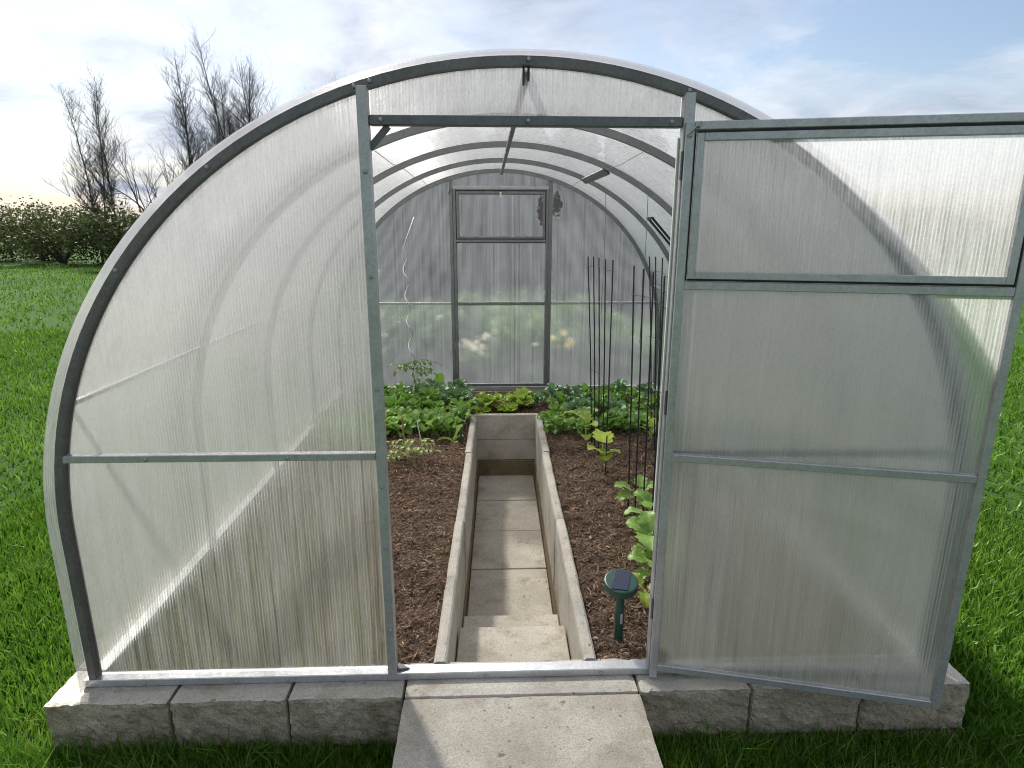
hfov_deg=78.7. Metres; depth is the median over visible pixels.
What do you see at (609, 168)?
support wire
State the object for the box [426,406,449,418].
radish plant
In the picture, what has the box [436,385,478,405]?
cabbage plant
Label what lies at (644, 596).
cucumber plant
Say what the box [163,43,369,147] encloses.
bare tree
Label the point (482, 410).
lettuce plant
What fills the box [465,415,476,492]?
kerb board
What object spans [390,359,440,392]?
tomato plant
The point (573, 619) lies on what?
kerb board
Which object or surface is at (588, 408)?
radish plant
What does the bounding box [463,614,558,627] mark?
step slab
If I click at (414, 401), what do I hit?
cabbage plant
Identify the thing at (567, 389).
cabbage plant
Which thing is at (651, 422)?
cucumber plant
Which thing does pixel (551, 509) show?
kerb board
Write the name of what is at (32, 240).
shrub
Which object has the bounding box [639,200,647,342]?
garden twine
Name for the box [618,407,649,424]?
radish plant
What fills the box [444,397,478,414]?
cabbage plant
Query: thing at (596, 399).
cabbage plant
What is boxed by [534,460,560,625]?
footing board
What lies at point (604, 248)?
garden twine
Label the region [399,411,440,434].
radish plant
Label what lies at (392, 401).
cabbage plant
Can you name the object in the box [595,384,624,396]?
cabbage plant
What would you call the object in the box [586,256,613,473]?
plant trellis
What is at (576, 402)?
cabbage plant
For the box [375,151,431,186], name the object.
support wire
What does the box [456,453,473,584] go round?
kerb board
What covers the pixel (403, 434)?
plant stick
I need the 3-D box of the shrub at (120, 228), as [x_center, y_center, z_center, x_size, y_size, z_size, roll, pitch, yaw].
[-14.814,-5.873,24.662,3.840,2.799,3.230,3,15,12]
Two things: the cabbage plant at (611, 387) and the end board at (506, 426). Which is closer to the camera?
the end board at (506, 426)
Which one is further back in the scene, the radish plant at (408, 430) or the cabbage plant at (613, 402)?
the cabbage plant at (613, 402)
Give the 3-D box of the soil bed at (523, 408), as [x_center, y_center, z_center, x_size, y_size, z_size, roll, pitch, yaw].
[-0.063,0.197,5.641,0.633,0.051,0.735,0,15,-2]
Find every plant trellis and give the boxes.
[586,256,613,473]
[627,266,665,515]
[648,256,667,450]
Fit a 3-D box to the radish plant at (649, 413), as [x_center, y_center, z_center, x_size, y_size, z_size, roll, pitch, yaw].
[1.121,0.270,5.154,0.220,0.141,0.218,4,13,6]
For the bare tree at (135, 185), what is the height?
6.076 m
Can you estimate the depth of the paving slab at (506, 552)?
4.12 m
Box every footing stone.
[212,743,340,755]
[347,744,395,756]
[655,735,708,749]
[824,728,955,746]
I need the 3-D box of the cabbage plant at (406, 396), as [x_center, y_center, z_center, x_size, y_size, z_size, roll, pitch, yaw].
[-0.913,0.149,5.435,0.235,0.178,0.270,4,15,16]
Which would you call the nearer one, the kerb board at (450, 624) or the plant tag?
the kerb board at (450, 624)
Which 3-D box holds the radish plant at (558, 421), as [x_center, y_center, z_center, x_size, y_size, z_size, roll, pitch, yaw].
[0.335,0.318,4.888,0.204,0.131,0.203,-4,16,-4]
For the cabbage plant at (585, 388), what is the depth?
5.75 m
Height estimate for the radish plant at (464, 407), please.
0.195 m
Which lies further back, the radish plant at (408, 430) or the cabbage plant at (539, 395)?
the cabbage plant at (539, 395)
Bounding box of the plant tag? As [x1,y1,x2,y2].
[460,427,461,441]
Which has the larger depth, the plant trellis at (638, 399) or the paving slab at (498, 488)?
the paving slab at (498, 488)
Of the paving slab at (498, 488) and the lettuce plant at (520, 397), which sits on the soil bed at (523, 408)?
the lettuce plant at (520, 397)
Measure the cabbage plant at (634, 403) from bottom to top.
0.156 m
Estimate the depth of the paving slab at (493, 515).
4.61 m
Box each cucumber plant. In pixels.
[563,410,597,447]
[587,429,620,471]
[614,474,652,507]
[624,488,653,535]
[625,511,654,567]
[627,550,652,582]
[632,572,650,607]
[639,418,658,446]
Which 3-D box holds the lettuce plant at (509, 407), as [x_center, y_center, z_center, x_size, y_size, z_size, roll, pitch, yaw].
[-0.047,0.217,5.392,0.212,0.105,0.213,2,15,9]
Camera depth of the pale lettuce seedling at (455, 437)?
4.72 m
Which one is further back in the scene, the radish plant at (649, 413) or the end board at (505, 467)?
the end board at (505, 467)
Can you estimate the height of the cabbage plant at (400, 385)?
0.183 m
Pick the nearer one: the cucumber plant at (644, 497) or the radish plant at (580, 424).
the cucumber plant at (644, 497)
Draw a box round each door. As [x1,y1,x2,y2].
[452,189,548,385]
[649,112,1023,708]
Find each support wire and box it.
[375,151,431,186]
[565,152,642,187]
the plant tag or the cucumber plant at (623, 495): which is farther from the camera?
the plant tag
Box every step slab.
[456,626,569,661]
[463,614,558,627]
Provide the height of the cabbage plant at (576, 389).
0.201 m
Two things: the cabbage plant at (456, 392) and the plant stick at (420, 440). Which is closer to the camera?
the plant stick at (420, 440)
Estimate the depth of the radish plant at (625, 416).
5.08 m
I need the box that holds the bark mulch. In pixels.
[385,394,659,725]
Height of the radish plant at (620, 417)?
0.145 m
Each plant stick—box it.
[401,416,405,460]
[416,420,423,462]
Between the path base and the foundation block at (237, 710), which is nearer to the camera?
the foundation block at (237, 710)
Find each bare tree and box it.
[42,63,134,262]
[64,115,185,214]
[155,49,236,183]
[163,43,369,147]
[180,19,265,162]
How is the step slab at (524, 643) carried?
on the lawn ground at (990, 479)
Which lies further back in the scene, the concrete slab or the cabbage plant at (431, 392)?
the cabbage plant at (431, 392)
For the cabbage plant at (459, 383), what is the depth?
5.74 m
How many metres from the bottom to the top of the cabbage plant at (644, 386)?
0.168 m
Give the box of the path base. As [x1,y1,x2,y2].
[467,477,552,612]
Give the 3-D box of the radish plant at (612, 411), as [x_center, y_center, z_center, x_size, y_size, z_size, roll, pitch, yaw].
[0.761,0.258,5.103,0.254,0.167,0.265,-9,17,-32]
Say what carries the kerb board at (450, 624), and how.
on the footing board at (469, 560)
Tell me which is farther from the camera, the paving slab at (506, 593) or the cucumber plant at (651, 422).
the cucumber plant at (651, 422)
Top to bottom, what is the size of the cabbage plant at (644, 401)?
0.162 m
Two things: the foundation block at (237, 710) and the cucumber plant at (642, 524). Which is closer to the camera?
the foundation block at (237, 710)
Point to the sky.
(783, 59)
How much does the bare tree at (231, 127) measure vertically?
8.981 m
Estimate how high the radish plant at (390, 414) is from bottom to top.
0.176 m
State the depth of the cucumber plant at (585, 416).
4.56 m
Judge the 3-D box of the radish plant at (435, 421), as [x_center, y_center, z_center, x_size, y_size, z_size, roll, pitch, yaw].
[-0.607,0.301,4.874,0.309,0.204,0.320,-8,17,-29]
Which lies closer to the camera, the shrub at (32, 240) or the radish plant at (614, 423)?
the radish plant at (614, 423)
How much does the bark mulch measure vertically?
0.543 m
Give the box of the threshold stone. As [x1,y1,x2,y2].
[405,658,637,699]
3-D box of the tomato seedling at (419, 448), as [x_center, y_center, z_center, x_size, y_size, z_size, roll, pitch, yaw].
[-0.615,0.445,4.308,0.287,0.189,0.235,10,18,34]
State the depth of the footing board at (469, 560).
3.93 m
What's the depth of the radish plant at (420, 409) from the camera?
5.04 m
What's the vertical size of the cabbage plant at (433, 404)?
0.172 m
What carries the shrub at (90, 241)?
on the lawn ground at (990, 479)
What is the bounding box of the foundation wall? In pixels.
[387,386,660,396]
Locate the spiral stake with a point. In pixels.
(408, 302)
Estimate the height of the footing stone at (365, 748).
0.093 m
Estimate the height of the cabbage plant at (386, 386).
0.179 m
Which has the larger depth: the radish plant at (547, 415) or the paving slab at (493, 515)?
the radish plant at (547, 415)
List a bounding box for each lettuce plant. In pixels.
[472,391,504,407]
[473,406,490,413]
[495,402,518,412]
[503,385,534,406]
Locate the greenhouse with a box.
[43,49,1023,708]
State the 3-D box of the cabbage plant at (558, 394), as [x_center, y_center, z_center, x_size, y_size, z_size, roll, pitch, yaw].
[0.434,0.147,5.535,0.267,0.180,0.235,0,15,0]
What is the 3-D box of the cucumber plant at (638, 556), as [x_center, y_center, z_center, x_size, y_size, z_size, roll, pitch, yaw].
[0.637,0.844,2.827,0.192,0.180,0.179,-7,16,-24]
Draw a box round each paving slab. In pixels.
[467,569,552,615]
[471,531,545,569]
[474,500,540,531]
[477,475,536,500]
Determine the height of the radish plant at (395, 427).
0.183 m
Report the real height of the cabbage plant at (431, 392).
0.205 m
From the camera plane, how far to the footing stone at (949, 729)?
2.27 m
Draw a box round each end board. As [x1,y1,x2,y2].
[474,413,537,438]
[477,439,534,459]
[477,459,534,477]
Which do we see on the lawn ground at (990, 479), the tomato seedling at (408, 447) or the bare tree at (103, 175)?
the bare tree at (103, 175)
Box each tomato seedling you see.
[387,440,424,459]
[387,449,409,460]
[396,438,441,461]
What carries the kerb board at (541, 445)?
on the footing board at (552, 588)
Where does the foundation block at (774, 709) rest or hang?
on the footing stone
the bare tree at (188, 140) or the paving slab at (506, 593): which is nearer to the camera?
the paving slab at (506, 593)
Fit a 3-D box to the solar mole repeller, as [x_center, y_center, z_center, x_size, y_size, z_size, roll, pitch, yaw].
[0.419,0.922,2.445,0.131,0.380,0.132,0,15,-2]
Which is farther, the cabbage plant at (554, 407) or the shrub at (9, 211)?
the shrub at (9, 211)
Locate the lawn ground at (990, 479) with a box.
[0,245,1023,767]
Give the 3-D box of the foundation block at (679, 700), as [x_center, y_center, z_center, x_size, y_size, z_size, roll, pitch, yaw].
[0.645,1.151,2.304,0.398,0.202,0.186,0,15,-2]
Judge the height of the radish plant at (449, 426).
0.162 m
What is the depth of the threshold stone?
2.21 m
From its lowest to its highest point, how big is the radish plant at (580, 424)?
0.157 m
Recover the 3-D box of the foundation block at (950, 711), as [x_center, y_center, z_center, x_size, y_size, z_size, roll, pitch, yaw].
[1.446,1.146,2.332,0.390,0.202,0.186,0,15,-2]
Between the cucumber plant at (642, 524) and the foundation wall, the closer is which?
the cucumber plant at (642, 524)
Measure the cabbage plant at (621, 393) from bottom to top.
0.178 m
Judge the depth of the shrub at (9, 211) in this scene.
29.26 m
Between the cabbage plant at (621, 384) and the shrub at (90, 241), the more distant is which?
the shrub at (90, 241)
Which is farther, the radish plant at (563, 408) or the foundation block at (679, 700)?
the radish plant at (563, 408)
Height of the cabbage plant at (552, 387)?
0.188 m
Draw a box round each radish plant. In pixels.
[385,406,417,416]
[385,407,404,422]
[385,418,397,435]
[386,414,412,437]
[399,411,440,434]
[414,410,455,436]
[416,407,435,413]
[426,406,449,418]
[433,415,462,435]
[440,401,474,423]
[537,411,561,427]
[543,417,568,434]
[557,404,582,424]
[561,417,586,432]
[571,406,597,421]
[575,417,602,433]
[592,406,619,426]
[597,415,622,430]
[604,409,628,418]
[608,411,635,430]
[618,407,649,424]
[626,412,658,432]
[637,409,655,416]
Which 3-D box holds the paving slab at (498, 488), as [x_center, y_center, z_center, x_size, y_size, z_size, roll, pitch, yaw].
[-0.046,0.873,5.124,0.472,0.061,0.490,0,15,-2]
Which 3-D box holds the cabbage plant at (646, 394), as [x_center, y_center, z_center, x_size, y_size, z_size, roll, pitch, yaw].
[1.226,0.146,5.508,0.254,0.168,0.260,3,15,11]
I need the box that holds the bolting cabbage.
[435,373,444,382]
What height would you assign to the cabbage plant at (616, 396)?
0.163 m
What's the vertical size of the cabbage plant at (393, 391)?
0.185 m
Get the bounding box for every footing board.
[462,461,477,627]
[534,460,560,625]
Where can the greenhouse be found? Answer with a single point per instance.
(835, 375)
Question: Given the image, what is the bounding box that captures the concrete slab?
[392,694,662,767]
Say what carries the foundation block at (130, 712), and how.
on the footing stone
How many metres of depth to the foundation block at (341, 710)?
2.18 m
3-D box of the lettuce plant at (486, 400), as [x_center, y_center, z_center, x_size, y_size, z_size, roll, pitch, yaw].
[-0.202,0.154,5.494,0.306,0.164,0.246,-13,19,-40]
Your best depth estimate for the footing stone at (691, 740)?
2.25 m
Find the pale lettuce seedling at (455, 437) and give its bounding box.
[436,424,463,442]
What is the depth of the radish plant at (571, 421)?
4.89 m
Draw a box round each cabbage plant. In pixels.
[384,381,412,398]
[384,384,393,395]
[384,394,412,409]
[386,388,408,406]
[400,393,422,406]
[404,381,432,399]
[404,397,430,409]
[414,378,450,392]
[418,386,452,408]
[422,399,446,410]
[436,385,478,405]
[442,379,476,401]
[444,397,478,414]
[526,390,549,406]
[535,382,566,401]
[546,391,573,408]
[547,401,568,414]
[553,384,580,399]
[562,384,589,400]
[562,395,593,415]
[573,383,593,396]
[580,391,605,406]
[582,393,612,413]
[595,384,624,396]
[600,396,629,410]
[604,391,625,401]
[610,379,637,395]
[613,386,644,402]
[618,398,644,410]
[635,382,660,398]
[636,394,659,410]
[641,393,659,408]
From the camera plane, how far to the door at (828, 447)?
1.89 m
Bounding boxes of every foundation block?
[43,671,181,752]
[170,682,295,749]
[288,664,407,746]
[630,658,750,736]
[746,683,860,735]
[855,663,969,730]
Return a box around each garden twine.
[601,197,605,307]
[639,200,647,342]
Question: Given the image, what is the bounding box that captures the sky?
[0,0,1023,224]
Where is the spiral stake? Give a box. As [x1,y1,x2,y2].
[403,217,415,393]
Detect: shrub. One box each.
[0,195,93,262]
[0,195,114,265]
[72,199,158,261]
[87,213,135,262]
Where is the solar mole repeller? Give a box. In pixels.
[604,569,638,641]
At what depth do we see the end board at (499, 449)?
5.30 m
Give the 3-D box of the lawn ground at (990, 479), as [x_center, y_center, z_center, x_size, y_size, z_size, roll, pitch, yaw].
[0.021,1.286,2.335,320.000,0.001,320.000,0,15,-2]
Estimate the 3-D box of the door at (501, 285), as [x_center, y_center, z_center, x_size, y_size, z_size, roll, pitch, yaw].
[-0.105,-0.863,5.788,0.871,1.826,0.049,0,15,-2]
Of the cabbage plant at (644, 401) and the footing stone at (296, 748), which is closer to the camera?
the footing stone at (296, 748)
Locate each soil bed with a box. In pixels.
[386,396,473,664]
[470,400,541,413]
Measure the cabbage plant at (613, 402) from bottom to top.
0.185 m
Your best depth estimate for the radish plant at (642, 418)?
4.91 m
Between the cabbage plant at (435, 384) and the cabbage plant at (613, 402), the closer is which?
the cabbage plant at (613, 402)
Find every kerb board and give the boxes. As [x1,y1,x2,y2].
[433,520,465,663]
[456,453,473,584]
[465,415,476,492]
[535,415,549,495]
[541,452,563,583]
[554,519,596,660]

